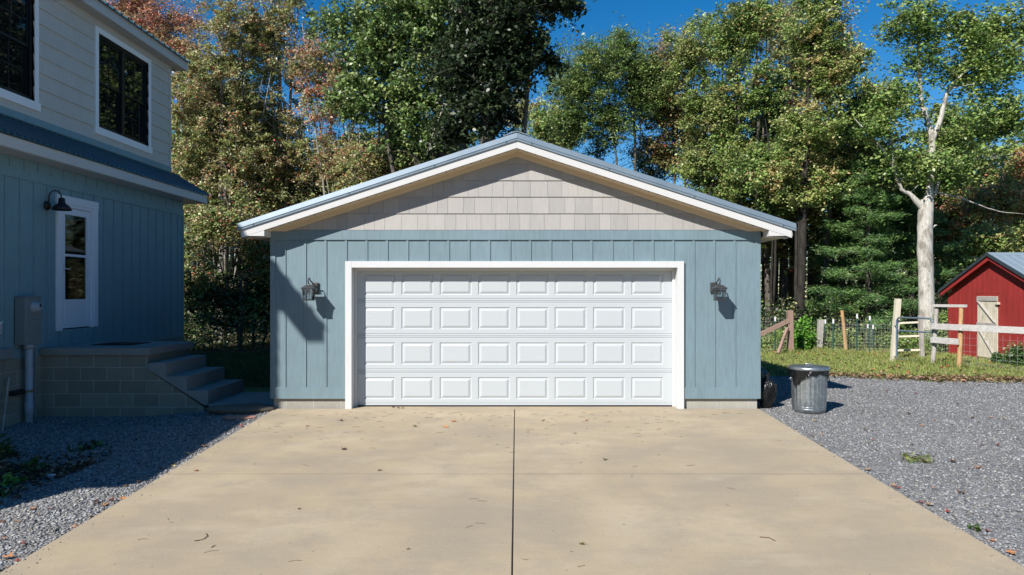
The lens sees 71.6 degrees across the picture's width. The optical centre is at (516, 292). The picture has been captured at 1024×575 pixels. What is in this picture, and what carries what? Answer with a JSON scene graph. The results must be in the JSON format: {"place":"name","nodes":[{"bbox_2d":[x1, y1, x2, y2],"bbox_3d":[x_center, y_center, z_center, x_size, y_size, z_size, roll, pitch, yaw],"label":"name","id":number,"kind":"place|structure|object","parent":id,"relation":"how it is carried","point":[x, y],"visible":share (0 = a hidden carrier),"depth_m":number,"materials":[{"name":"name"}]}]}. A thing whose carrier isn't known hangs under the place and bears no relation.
{"place":"outdoors","nodes":[
{"label":"outdoors","id":0,"kind":"place"},
{"bbox_2d":[0,411,266,572],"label":"gravel strip","id":1,"kind":"object","parent":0,"point":[66,526],"visible":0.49,"depth_m":8.00,"materials":[{"name":"grey gravel"}]},
{"bbox_2d":[1,377,9,430],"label":"ground rod","id":2,"kind":"object","parent":1,"relation":"on","point":[5,404],"visible":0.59,"depth_m":10.09,"materials":[{"name":"grey metal"}]},
{"bbox_2d":[0,486,16,497],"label":"weed","id":3,"kind":"object","parent":1,"relation":"on","point":[4,492],"visible":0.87,"depth_m":7.00,"materials":[{"name":"green plant"}]},
{"bbox_2d":[0,434,22,459],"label":"weed","id":4,"kind":"object","parent":1,"relation":"on","point":[7,449],"visible":0.84,"depth_m":8.60,"materials":[{"name":"green plant"}]},
{"bbox_2d":[0,472,27,486],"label":"weed","id":5,"kind":"object","parent":1,"relation":"on","point":[11,480],"visible":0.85,"depth_m":7.40,"materials":[{"name":"green plant"}]},
{"bbox_2d":[0,459,104,481],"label":"mulch bed","id":6,"kind":"object","parent":1,"relation":"on","point":[69,469],"visible":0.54,"depth_m":7.99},
{"bbox_2d":[18,456,50,471],"bbox_3d":[-5.436,1.956,8.015,0.331,0.211,0.295,0,0,-26],"label":"weed","id":7,"kind":"object","parent":6,"relation":"on","point":[31,464],"visible":0.87,"depth_m":7.97,"materials":[{"name":"green plant"}]},
{"bbox_2d":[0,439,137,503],"bbox_3d":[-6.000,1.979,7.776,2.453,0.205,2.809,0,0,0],"label":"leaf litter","id":8,"kind":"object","parent":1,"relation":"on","point":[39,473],"visible":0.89,"depth_m":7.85,"materials":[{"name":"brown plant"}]},
{"bbox_2d":[59,440,105,451],"bbox_3d":[-5.367,1.944,8.878,0.400,0.165,0.481,0,0,18],"label":"weed","id":9,"kind":"object","parent":1,"relation":"on","point":[93,445],"visible":0.91,"depth_m":8.88,"materials":[{"name":"green plant"}]},
{"bbox_2d":[0,411,269,571],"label":"gravel stones","id":10,"kind":"object","parent":1,"relation":"on","point":[111,437],"visible":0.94,"depth_m":8.31,"materials":[{"name":"grey gravel"}]},
{"bbox_2d":[222,415,257,419],"bbox_3d":[-3.968,1.798,10.156,0.508,0.047,0.286,0,0,0],"label":"paver stone","id":11,"kind":"object","parent":1,"relation":"on","point":[238,417],"visible":0.98,"depth_m":10.09,"materials":[{"name":"grey stone"}]},
{"bbox_2d":[204,403,276,414],"bbox_3d":[-4.127,1.762,10.697,1.042,0.119,0.550,0,0,0],"label":"flagstone","id":12,"kind":"object","parent":1,"relation":"on","point":[249,408],"visible":0.96,"depth_m":10.50,"materials":[{"name":"grey stone"}]},
{"bbox_2d":[191,351,269,391],"bbox_3d":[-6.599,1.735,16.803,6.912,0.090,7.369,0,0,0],"label":"grass","id":13,"kind":"structure","parent":0,"point":[246,366],"depth_m":16.95,"materials":[{"name":"green plant"}]},
{"bbox_2d":[0,409,1023,574],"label":"driveway","id":14,"kind":"structure","parent":0,"point":[242,498],"depth_m":6.36,"materials":[{"name":"beige concrete"}]},
{"bbox_2d":[137,411,780,566],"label":"fallen needles","id":15,"kind":"object","parent":14,"relation":"on","point":[510,452],"depth_m":9.36,"materials":[{"name":"brown plant"}]},
{"bbox_2d":[3,413,1017,574],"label":"gravel stones","id":16,"kind":"object","parent":14,"relation":"on","point":[274,416],"visible":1,"depth_m":6.59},
{"bbox_2d":[512,410,514,574],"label":"driveway joint","id":17,"kind":"object","parent":14,"relation":"on","point":[513,497],"visible":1,"depth_m":6.46,"materials":[{"name":"black"}]},
{"bbox_2d":[188,293,917,353],"bbox_3d":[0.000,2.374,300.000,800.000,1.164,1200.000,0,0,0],"label":"ground","id":18,"kind":"structure","parent":0,"point":[248,351],"depth_m":23.38,"materials":[{"name":"green plant"}]},
{"bbox_2d":[0,0,209,428],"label":"house","id":19,"kind":"structure","parent":18,"relation":"on","point":[85,108],"depth_m":12.35,"materials":[{"name":"blue wood"}]},
{"bbox_2d":[0,0,40,111],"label":"window","id":20,"kind":"structure","parent":19,"relation":"in","point":[16,17],"depth_m":11.07,"materials":[{"name":"black glass"}]},
{"bbox_2d":[9,344,34,422],"bbox_3d":[-7.277,1.407,10.470,0.185,1.254,0.340,0,0,0],"label":"conduit pipe","id":21,"kind":"object","parent":19,"relation":"attached to","point":[28,391],"visible":0.96,"depth_m":10.52,"materials":[{"name":"grey plastic"}]},
{"bbox_2d":[15,296,42,344],"bbox_3d":[-7.260,0.422,10.680,0.249,0.715,0.500,0,0,0],"label":"electric meter","id":22,"kind":"object","parent":19,"relation":"attached to","point":[28,313],"visible":1,"depth_m":10.51,"materials":[{"name":"grey metal"}]},
{"bbox_2d":[34,344,35,418],"bbox_3d":[-7.308,1.430,10.765,0.043,1.300,0.025,0,0,34],"label":"ground conduit","id":23,"kind":"object","parent":19,"relation":"attached to","point":[35,382],"visible":0.7,"depth_m":10.75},
{"bbox_2d":[44,190,71,210],"bbox_3d":[-7.205,-1.449,11.180,0.363,0.322,0.284,0,0,0],"label":"gooseneck lamp","id":24,"kind":"object","parent":19,"relation":"attached to","point":[61,205],"visible":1,"depth_m":11.14,"materials":[{"name":"black metal"}]},
{"bbox_2d":[55,194,98,330],"bbox_3d":[-7.404,-0.474,11.945,0.112,2.202,1.130,0,0,0],"label":"storm door","id":25,"kind":"structure","parent":19,"relation":"in","point":[76,229],"depth_m":11.99,"materials":[{"name":"white metal"}]},
{"bbox_2d":[94,25,151,153],"bbox_3d":[-7.727,-3.877,13.915,0.146,1.965,2.010,0,0,0],"label":"window","id":26,"kind":"structure","parent":19,"relation":"in","point":[122,116],"depth_m":13.86,"materials":[{"name":"black glass"}]},
{"bbox_2d":[40,341,273,416],"bbox_3d":[-5.565,1.573,11.735,3.610,1.415,1.530,0,0,0],"label":"porch","id":27,"kind":"object","parent":18,"relation":"on","point":[151,378],"visible":0.82,"depth_m":11.01,"materials":[{"name":"concrete"}]},
{"bbox_2d":[92,342,149,344],"bbox_3d":[-6.575,0.858,11.800,0.650,0.013,0.600,0,0,0],"label":"door mat","id":28,"kind":"object","parent":27,"relation":"on","point":[122,343],"depth_m":11.75,"materials":[{"name":"black rubber"}]},
{"bbox_2d":[103,0,225,168],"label":"maple tree","id":29,"kind":"object","parent":18,"relation":"on","point":[155,25],"visible":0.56,"depth_m":27.66,"materials":[{"name":"orange plant"}]},
{"bbox_2d":[171,124,223,335],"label":"forest tree","id":30,"kind":"object","parent":18,"relation":"on","point":[185,245],"visible":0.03,"depth_m":28.62,"materials":[{"name":"green plant"}]},
{"bbox_2d":[184,248,269,348],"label":"understory tree","id":31,"kind":"object","parent":18,"relation":"on","point":[262,292],"visible":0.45,"depth_m":22.26,"materials":[{"name":"green plant"}]},
{"bbox_2d":[171,36,286,330],"bbox_3d":[-11.693,-4.043,27.694,4.672,12.014,6.509,0,0,-27],"label":"forest tree","id":32,"kind":"object","parent":18,"relation":"on","point":[250,72],"visible":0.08,"depth_m":26.87,"materials":[{"name":"green plant"}]},
{"bbox_2d":[184,186,280,350],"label":"understory tree","id":33,"kind":"object","parent":18,"relation":"on","point":[218,235],"visible":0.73,"depth_m":21.52,"materials":[{"name":"green plant"}]},
{"bbox_2d":[166,0,299,342],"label":"maple tree","id":34,"kind":"object","parent":18,"relation":"on","point":[210,102],"visible":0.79,"depth_m":24.58,"materials":[{"name":"green plant"}]},
{"bbox_2d":[230,102,315,338],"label":"forest tree","id":35,"kind":"object","parent":18,"relation":"on","point":[246,180],"visible":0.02,"depth_m":26.86,"materials":[{"name":"green plant"}]},
{"bbox_2d":[200,0,357,216],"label":"maple tree","id":36,"kind":"object","parent":18,"relation":"on","point":[284,18],"visible":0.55,"depth_m":25.45,"materials":[{"name":"green plant"}]},
{"bbox_2d":[269,138,365,211],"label":"forest tree","id":37,"kind":"object","parent":18,"relation":"on","point":[318,193],"visible":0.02,"depth_m":26.68,"materials":[{"name":"green plant"}]},
{"bbox_2d":[282,23,400,194],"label":"maple tree","id":38,"kind":"object","parent":18,"relation":"on","point":[307,57],"visible":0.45,"depth_m":24.11,"materials":[{"name":"green plant"}]},
{"bbox_2d":[327,124,391,191],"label":"forest tree","id":39,"kind":"object","parent":18,"relation":"on","point":[364,134],"visible":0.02,"depth_m":30.31,"materials":[{"name":"green plant"}]},
{"bbox_2d":[317,113,407,192],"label":"forest tree","id":40,"kind":"object","parent":18,"relation":"on","point":[381,124],"visible":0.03,"depth_m":27.56,"materials":[{"name":"green plant"}]},
{"bbox_2d":[299,104,431,199],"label":"slender tree","id":41,"kind":"object","parent":18,"relation":"on","point":[369,165],"visible":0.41,"depth_m":22.54,"materials":[{"name":"green plant"}]},
{"bbox_2d":[291,0,473,172],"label":"oak tree","id":42,"kind":"object","parent":18,"relation":"on","point":[398,24],"visible":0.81,"depth_m":21.05,"materials":[{"name":"green plant"}]},
{"bbox_2d":[399,0,595,154],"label":"oak tree","id":43,"kind":"object","parent":18,"relation":"on","point":[491,53],"visible":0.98,"depth_m":19.07,"materials":[{"name":"green plant"}]},
{"bbox_2d":[237,131,795,409],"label":"garage","id":44,"kind":"structure","parent":18,"relation":"on","point":[514,270],"depth_m":10.70,"materials":[{"name":"blue wood"}]},
{"bbox_2d":[301,278,318,300],"bbox_3d":[-3.068,-0.044,10.532,0.190,0.338,0.310,0,0,0],"label":"wall lantern","id":45,"kind":"object","parent":44,"relation":"attached to","point":[313,287],"depth_m":10.45,"materials":[{"name":"metal"}]},
{"bbox_2d":[357,271,671,406],"bbox_3d":[-0.032,0.687,10.898,4.884,2.133,0.054,0,0,0],"label":"garage door","id":46,"kind":"structure","parent":44,"relation":"in","point":[425,338],"depth_m":10.87,"materials":[{"name":"white metal"}]},
{"bbox_2d":[710,278,726,300],"bbox_3d":[2.990,-0.044,10.532,0.190,0.338,0.310,0,0,0],"label":"wall lantern","id":47,"kind":"object","parent":44,"relation":"attached to","point":[715,287],"depth_m":10.44,"materials":[{"name":"metal"}]},
{"bbox_2d":[506,86,539,133],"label":"sparse tree","id":48,"kind":"object","parent":18,"relation":"on","point":[520,110],"visible":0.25,"depth_m":43.68,"materials":[{"name":"green plant"}]},
{"bbox_2d":[513,88,588,152],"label":"tree","id":49,"kind":"object","parent":18,"relation":"on","point":[538,116],"visible":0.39,"depth_m":39.59,"materials":[{"name":"green plant"}]},
{"bbox_2d":[184,274,947,352],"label":"undergrowth","id":50,"kind":"object","parent":18,"relation":"on","point":[208,344],"visible":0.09,"depth_m":22.74,"materials":[{"name":"green plant"}]},
{"bbox_2d":[184,183,990,333],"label":"distant woods","id":51,"kind":"object","parent":18,"relation":"on","point":[778,275],"visible":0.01,"depth_m":37.58,"materials":[{"name":"green plant"}]},
{"bbox_2d":[531,11,676,171],"bbox_3d":[3.998,-4.812,29.913,6.862,13.498,4.681,0,0,0],"label":"round tree","id":52,"kind":"object","parent":18,"relation":"on","point":[621,57],"visible":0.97,"depth_m":29.45,"materials":[{"name":"green plant"}]},
{"bbox_2d":[538,119,679,181],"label":"understory tree","id":53,"kind":"object","parent":18,"relation":"on","point":[598,155],"visible":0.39,"depth_m":32.79,"materials":[{"name":"green plant"}]},
{"bbox_2d":[609,23,717,185],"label":"maple tree","id":54,"kind":"object","parent":18,"relation":"on","point":[660,155],"visible":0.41,"depth_m":30.60,"materials":[{"name":"green plant"}]},
{"bbox_2d":[647,7,750,197],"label":"maple tree","id":55,"kind":"object","parent":18,"relation":"on","point":[698,107],"visible":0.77,"depth_m":28.61,"materials":[{"name":"green plant"}]},
{"bbox_2d":[692,0,800,211],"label":"maple tree","id":56,"kind":"object","parent":18,"relation":"on","point":[747,26],"visible":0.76,"depth_m":27.07,"materials":[{"name":"green plant"}]},
{"bbox_2d":[684,82,823,327],"bbox_3d":[10.065,-3.232,29.203,6.148,10.403,5.968,0,0,4],"label":"forest tree","id":57,"kind":"object","parent":18,"relation":"on","point":[766,245],"visible":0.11,"depth_m":28.91,"materials":[{"name":"green plant"}]},
{"bbox_2d":[716,119,801,342],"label":"slender tree","id":58,"kind":"object","parent":18,"relation":"on","point":[771,209],"visible":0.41,"depth_m":24.90,"materials":[{"name":"green plant"}]},
{"bbox_2d":[728,133,817,328],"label":"forest tree","id":59,"kind":"object","parent":18,"relation":"on","point":[763,303],"visible":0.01,"depth_m":33.84,"materials":[{"name":"green plant"}]},
{"bbox_2d":[746,0,819,334],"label":"maple tree","id":60,"kind":"object","parent":18,"relation":"on","point":[778,43],"visible":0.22,"depth_m":29.79,"materials":[{"name":"green plant"}]},
{"bbox_2d":[752,184,836,319],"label":"forest tree","id":61,"kind":"object","parent":18,"relation":"on","point":[791,242],"visible":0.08,"depth_m":31.56,"materials":[{"name":"green plant"}]},
{"bbox_2d":[731,0,877,326],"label":"maple tree","id":62,"kind":"object","parent":18,"relation":"on","point":[802,134],"visible":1,"depth_m":23.70,"materials":[{"name":"green plant"}]},
{"bbox_2d":[794,108,848,329],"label":"forest tree","id":63,"kind":"object","parent":18,"relation":"on","point":[812,282],"visible":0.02,"depth_m":33.67,"materials":[{"name":"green plant"}]},
{"bbox_2d":[804,206,896,337],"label":"white pine","id":64,"kind":"object","parent":18,"relation":"on","point":[834,241],"visible":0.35,"depth_m":26.63,"materials":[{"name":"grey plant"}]},
{"bbox_2d":[782,100,919,306],"bbox_3d":[12.778,-2.745,27.298,5.389,9.393,5.550,0,0,8],"label":"forest tree","id":65,"kind":"object","parent":18,"relation":"on","point":[844,160],"visible":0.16,"depth_m":26.68,"materials":[{"name":"green plant"}]},
{"bbox_2d":[811,21,911,338],"bbox_3d":[12.662,-4.044,26.522,3.442,11.979,3.616,0,0,-40],"label":"slender tree","id":66,"kind":"object","parent":18,"relation":"on","point":[862,150],"visible":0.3,"depth_m":26.23,"materials":[{"name":"green plant"}]},
{"bbox_2d":[804,157,937,342],"bbox_3d":[11.816,-1.395,24.423,4.611,6.554,4.307,0,0,-38],"label":"white pine","id":67,"kind":"object","parent":18,"relation":"on","point":[870,270],"visible":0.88,"depth_m":23.87,"materials":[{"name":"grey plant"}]},
{"bbox_2d":[813,125,941,290],"bbox_3d":[14.815,-2.450,29.317,5.189,8.781,5.038,0,0,44],"label":"forest tree","id":68,"kind":"object","parent":18,"relation":"on","point":[897,248],"visible":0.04,"depth_m":28.66,"materials":[{"name":"green plant"}]},
{"bbox_2d":[890,299,901,360],"bbox_3d":[9.702,1.103,18.200,0.265,1.868,0.125,0,0,0],"label":"gate post","id":69,"kind":"object","parent":18,"relation":"on","point":[897,309],"visible":0.56,"depth_m":18.14,"materials":[{"name":"white wood"}]},
{"bbox_2d":[875,130,938,332],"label":"forest tree","id":70,"kind":"object","parent":18,"relation":"on","point":[902,182],"visible":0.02,"depth_m":30.91,"materials":[{"name":"green plant"}]},
{"bbox_2d":[850,183,968,337],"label":"white pine","id":71,"kind":"object","parent":18,"relation":"on","point":[909,252],"visible":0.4,"depth_m":25.15,"materials":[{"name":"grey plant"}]},
{"bbox_2d":[845,0,1023,345],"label":"pale trunked tree","id":72,"kind":"object","parent":18,"relation":"on","point":[976,39],"visible":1,"depth_m":22.77,"materials":[{"name":"green plant"}]},
{"bbox_2d":[892,88,1003,312],"bbox_3d":[18.707,-3.591,31.092,6.005,11.083,4.310,0,0,-24],"label":"forest tree","id":73,"kind":"object","parent":18,"relation":"on","point":[920,134],"visible":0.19,"depth_m":30.34,"materials":[{"name":"green plant"}]},
{"bbox_2d":[916,190,987,273],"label":"autumn tree","id":74,"kind":"object","parent":18,"relation":"on","point":[951,216],"visible":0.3,"depth_m":29.78,"materials":[{"name":"green plant"}]},
{"bbox_2d":[908,122,999,282],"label":"forest tree","id":75,"kind":"object","parent":18,"relation":"on","point":[987,173],"depth_m":32.57,"materials":[{"name":"green plant"}]},
{"bbox_2d":[933,218,1023,311],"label":"understory tree","id":76,"kind":"object","parent":18,"relation":"on","point":[989,239],"visible":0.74,"depth_m":25.26,"materials":[{"name":"green plant"}]},
{"bbox_2d":[943,141,1023,251],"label":"autumn tree","id":77,"kind":"object","parent":18,"relation":"on","point":[1009,197],"visible":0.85,"depth_m":27.63,"materials":[{"name":"green plant"}]},
{"bbox_2d":[975,123,1023,247],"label":"forest tree","id":78,"kind":"object","parent":18,"relation":"on","point":[1019,137],"visible":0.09,"depth_m":30.13,"materials":[{"name":"green plant"}]},
{"bbox_2d":[105,0,1023,292],"label":"sky","id":79,"kind":"structure","parent":0,"point":[653,14],"materials":[{"name":"blue"}]},
{"bbox_2d":[757,375,1023,566],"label":"gravel yard","id":80,"kind":"structure","parent":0,"point":[1010,527],"depth_m":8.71,"materials":[{"name":"grey gravel"}]},
{"bbox_2d":[759,376,776,407],"bbox_3d":[3.839,1.550,10.924,0.306,0.500,0.296,0,0,0],"label":"trash bag","id":81,"kind":"object","parent":80,"relation":"on","point":[768,392],"visible":0.8,"depth_m":10.82,"materials":[{"name":"black plastic"}]},
{"bbox_2d":[788,363,829,413],"bbox_3d":[4.371,1.425,10.621,0.586,0.717,0.586,0,0,0],"label":"trash can","id":82,"kind":"object","parent":80,"relation":"on","point":[809,381],"visible":1,"depth_m":10.41,"materials":[{"name":"metal"}]},
{"bbox_2d":[902,451,934,463],"bbox_3d":[4.488,1.867,7.936,0.343,0.154,0.368,0,0,28],"label":"weed","id":83,"kind":"object","parent":80,"relation":"on","point":[921,458],"visible":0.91,"depth_m":7.91,"materials":[{"name":"green plant"}]},
{"bbox_2d":[761,344,1023,382],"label":"lawn","id":84,"kind":"structure","parent":0,"point":[774,374],"depth_m":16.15,"materials":[{"name":"plant"}]},
{"bbox_2d":[777,327,788,353],"bbox_3d":[7.564,1.375,20.175,0.581,0.741,0.070,0,0,-42],"label":"short brace","id":85,"kind":"object","parent":84,"relation":"on","point":[782,340],"visible":0.86,"depth_m":20.14,"materials":[{"name":"brown wood"}]},
{"bbox_2d":[786,310,793,352],"bbox_3d":[7.892,1.279,20.500,0.164,1.502,0.150,0,0,0],"label":"wooden post","id":86,"kind":"object","parent":84,"relation":"on","point":[790,334],"visible":0.56,"depth_m":20.43,"materials":[{"name":"brown wood"}]},
{"bbox_2d":[761,319,789,335],"bbox_3d":[7.326,1.049,20.375,1.067,0.549,0.090,0,0,-8],"label":"diagonal brace","id":87,"kind":"object","parent":86,"relation":"attached to","point":[775,326],"visible":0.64,"depth_m":20.35,"materials":[{"name":"brown wood"}]},
{"bbox_2d":[786,313,818,350],"bbox_3d":[8.688,1.236,21.544,1.008,1.200,0.989,0,0,0],"label":"shrub","id":88,"kind":"object","parent":84,"relation":"on","point":[802,337],"visible":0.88,"depth_m":21.43,"materials":[{"name":"green plant"}]},
{"bbox_2d":[816,319,823,347],"bbox_3d":[9.171,1.443,21.500,0.220,1.233,0.145,0,0,0],"label":"grey post","id":89,"kind":"object","parent":84,"relation":"on","point":[820,327],"visible":0.56,"depth_m":21.43,"materials":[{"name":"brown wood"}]},
{"bbox_2d":[840,310,847,349],"bbox_3d":[9.831,1.293,21.300,0.241,1.499,0.106,0,0,0],"label":"orange post","id":90,"kind":"object","parent":84,"relation":"on","point":[843,328],"visible":0.71,"depth_m":21.26,"materials":[{"name":"brown wood"}]},
{"bbox_2d":[761,324,931,349],"bbox_3d":[10.428,1.374,22.168,7.041,0.832,1.948,0,0,0],"label":"wire fence","id":91,"kind":"object","parent":84,"relation":"on","point":[909,342],"visible":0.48,"depth_m":21.99,"materials":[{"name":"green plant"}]},
{"bbox_2d":[827,323,890,351],"bbox_3d":[10.040,1.366,20.948,1.939,0.891,0.017,0,0,35],"label":"wire fence","id":92,"kind":"object","parent":84,"relation":"on","point":[855,341],"visible":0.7,"depth_m":20.97,"materials":[{"name":"grey metal"}]},
{"bbox_2d":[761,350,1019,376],"bbox_3d":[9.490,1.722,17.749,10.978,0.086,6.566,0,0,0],"label":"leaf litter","id":93,"kind":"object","parent":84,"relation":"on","point":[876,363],"visible":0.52,"depth_m":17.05,"materials":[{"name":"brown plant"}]},
{"bbox_2d":[767,369,1023,384],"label":"leaf litter","id":94,"kind":"object","parent":84,"relation":"on","point":[961,377],"visible":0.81,"depth_m":14.48,"materials":[{"name":"brown plant"}]},
{"bbox_2d":[892,315,924,356],"bbox_3d":[10.699,1.255,19.406,0.799,1.254,0.159,0,0,34],"label":"pen panel","id":95,"kind":"object","parent":84,"relation":"on","point":[921,339],"visible":0.53,"depth_m":19.23,"materials":[{"name":"white wood"}]},
{"bbox_2d":[930,309,938,363],"bbox_3d":[10.050,1.227,17.100,0.215,1.654,0.111,0,0,0],"label":"rail post","id":96,"kind":"object","parent":84,"relation":"on","point":[934,345],"visible":0.59,"depth_m":17.06,"materials":[{"name":"grey wood"}]},
{"bbox_2d":[894,317,932,360],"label":"farm gate","id":97,"kind":"structure","parent":96,"relation":"attached to","point":[898,318],"depth_m":17.84,"materials":[{"name":"grey metal"}]},
{"bbox_2d":[924,309,950,351],"bbox_3d":[12.467,1.156,20.801,1.240,1.363,1.215,0,0,39],"label":"shrub","id":98,"kind":"object","parent":84,"relation":"on","point":[942,317],"visible":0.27,"depth_m":20.73,"materials":[{"name":"green plant"}]},
{"bbox_2d":[957,308,962,366],"bbox_3d":[10.230,1.204,16.400,0.162,1.677,0.106,0,0,0],"label":"rail post","id":99,"kind":"object","parent":84,"relation":"on","point":[959,347],"visible":0.71,"depth_m":16.36,"materials":[{"name":"orange wood"}]},
{"bbox_2d":[930,337,958,344],"bbox_3d":[10.053,1.144,16.690,0.045,0.143,0.751,0,0,-16],"label":"rail","id":100,"kind":"object","parent":99,"relation":"attached to","point":[954,341],"visible":1,"depth_m":16.66,"materials":[{"name":"white wood"}]},
{"bbox_2d":[932,304,966,306],"bbox_3d":[10.197,0.323,16.740,0.100,0.073,0.906,0,0,-14],"label":"top rail","id":101,"kind":"object","parent":99,"relation":"on","point":[946,305],"visible":1,"depth_m":16.70,"materials":[{"name":"white wood"}]},
{"bbox_2d":[931,323,1023,333],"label":"long rail","id":102,"kind":"object","parent":99,"relation":"attached to","point":[995,329],"visible":1,"depth_m":15.91,"materials":[{"name":"white wood"}]},
{"bbox_2d":[938,252,1023,358],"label":"red shed","id":103,"kind":"structure","parent":84,"relation":"on","point":[987,288],"depth_m":18.58,"materials":[{"name":"paint"}]},
{"bbox_2d":[976,296,999,357],"bbox_3d":[12.357,0.915,18.635,0.074,1.610,0.870,0,0,0],"label":"shed door","id":104,"kind":"structure","parent":103,"relation":"in","point":[987,306],"depth_m":18.66,"materials":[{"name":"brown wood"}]},
{"bbox_2d":[965,338,1023,369],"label":"wire fence","id":105,"kind":"object","parent":84,"relation":"on","point":[996,354],"visible":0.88,"depth_m":15.66,"materials":[{"name":"grey metal"}]},
{"bbox_2d":[990,348,1005,362],"bbox_3d":[11.918,1.611,17.537,0.444,0.450,0.496,0,0,0],"label":"shrub","id":106,"kind":"object","parent":84,"relation":"on","point":[999,357],"visible":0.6,"depth_m":17.48,"materials":[{"name":"green plant"}]},
{"bbox_2d":[999,341,1023,366],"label":"shrub","id":107,"kind":"object","parent":84,"relation":"on","point":[1010,357],"visible":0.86,"depth_m":16.82,"materials":[{"name":"green plant"}]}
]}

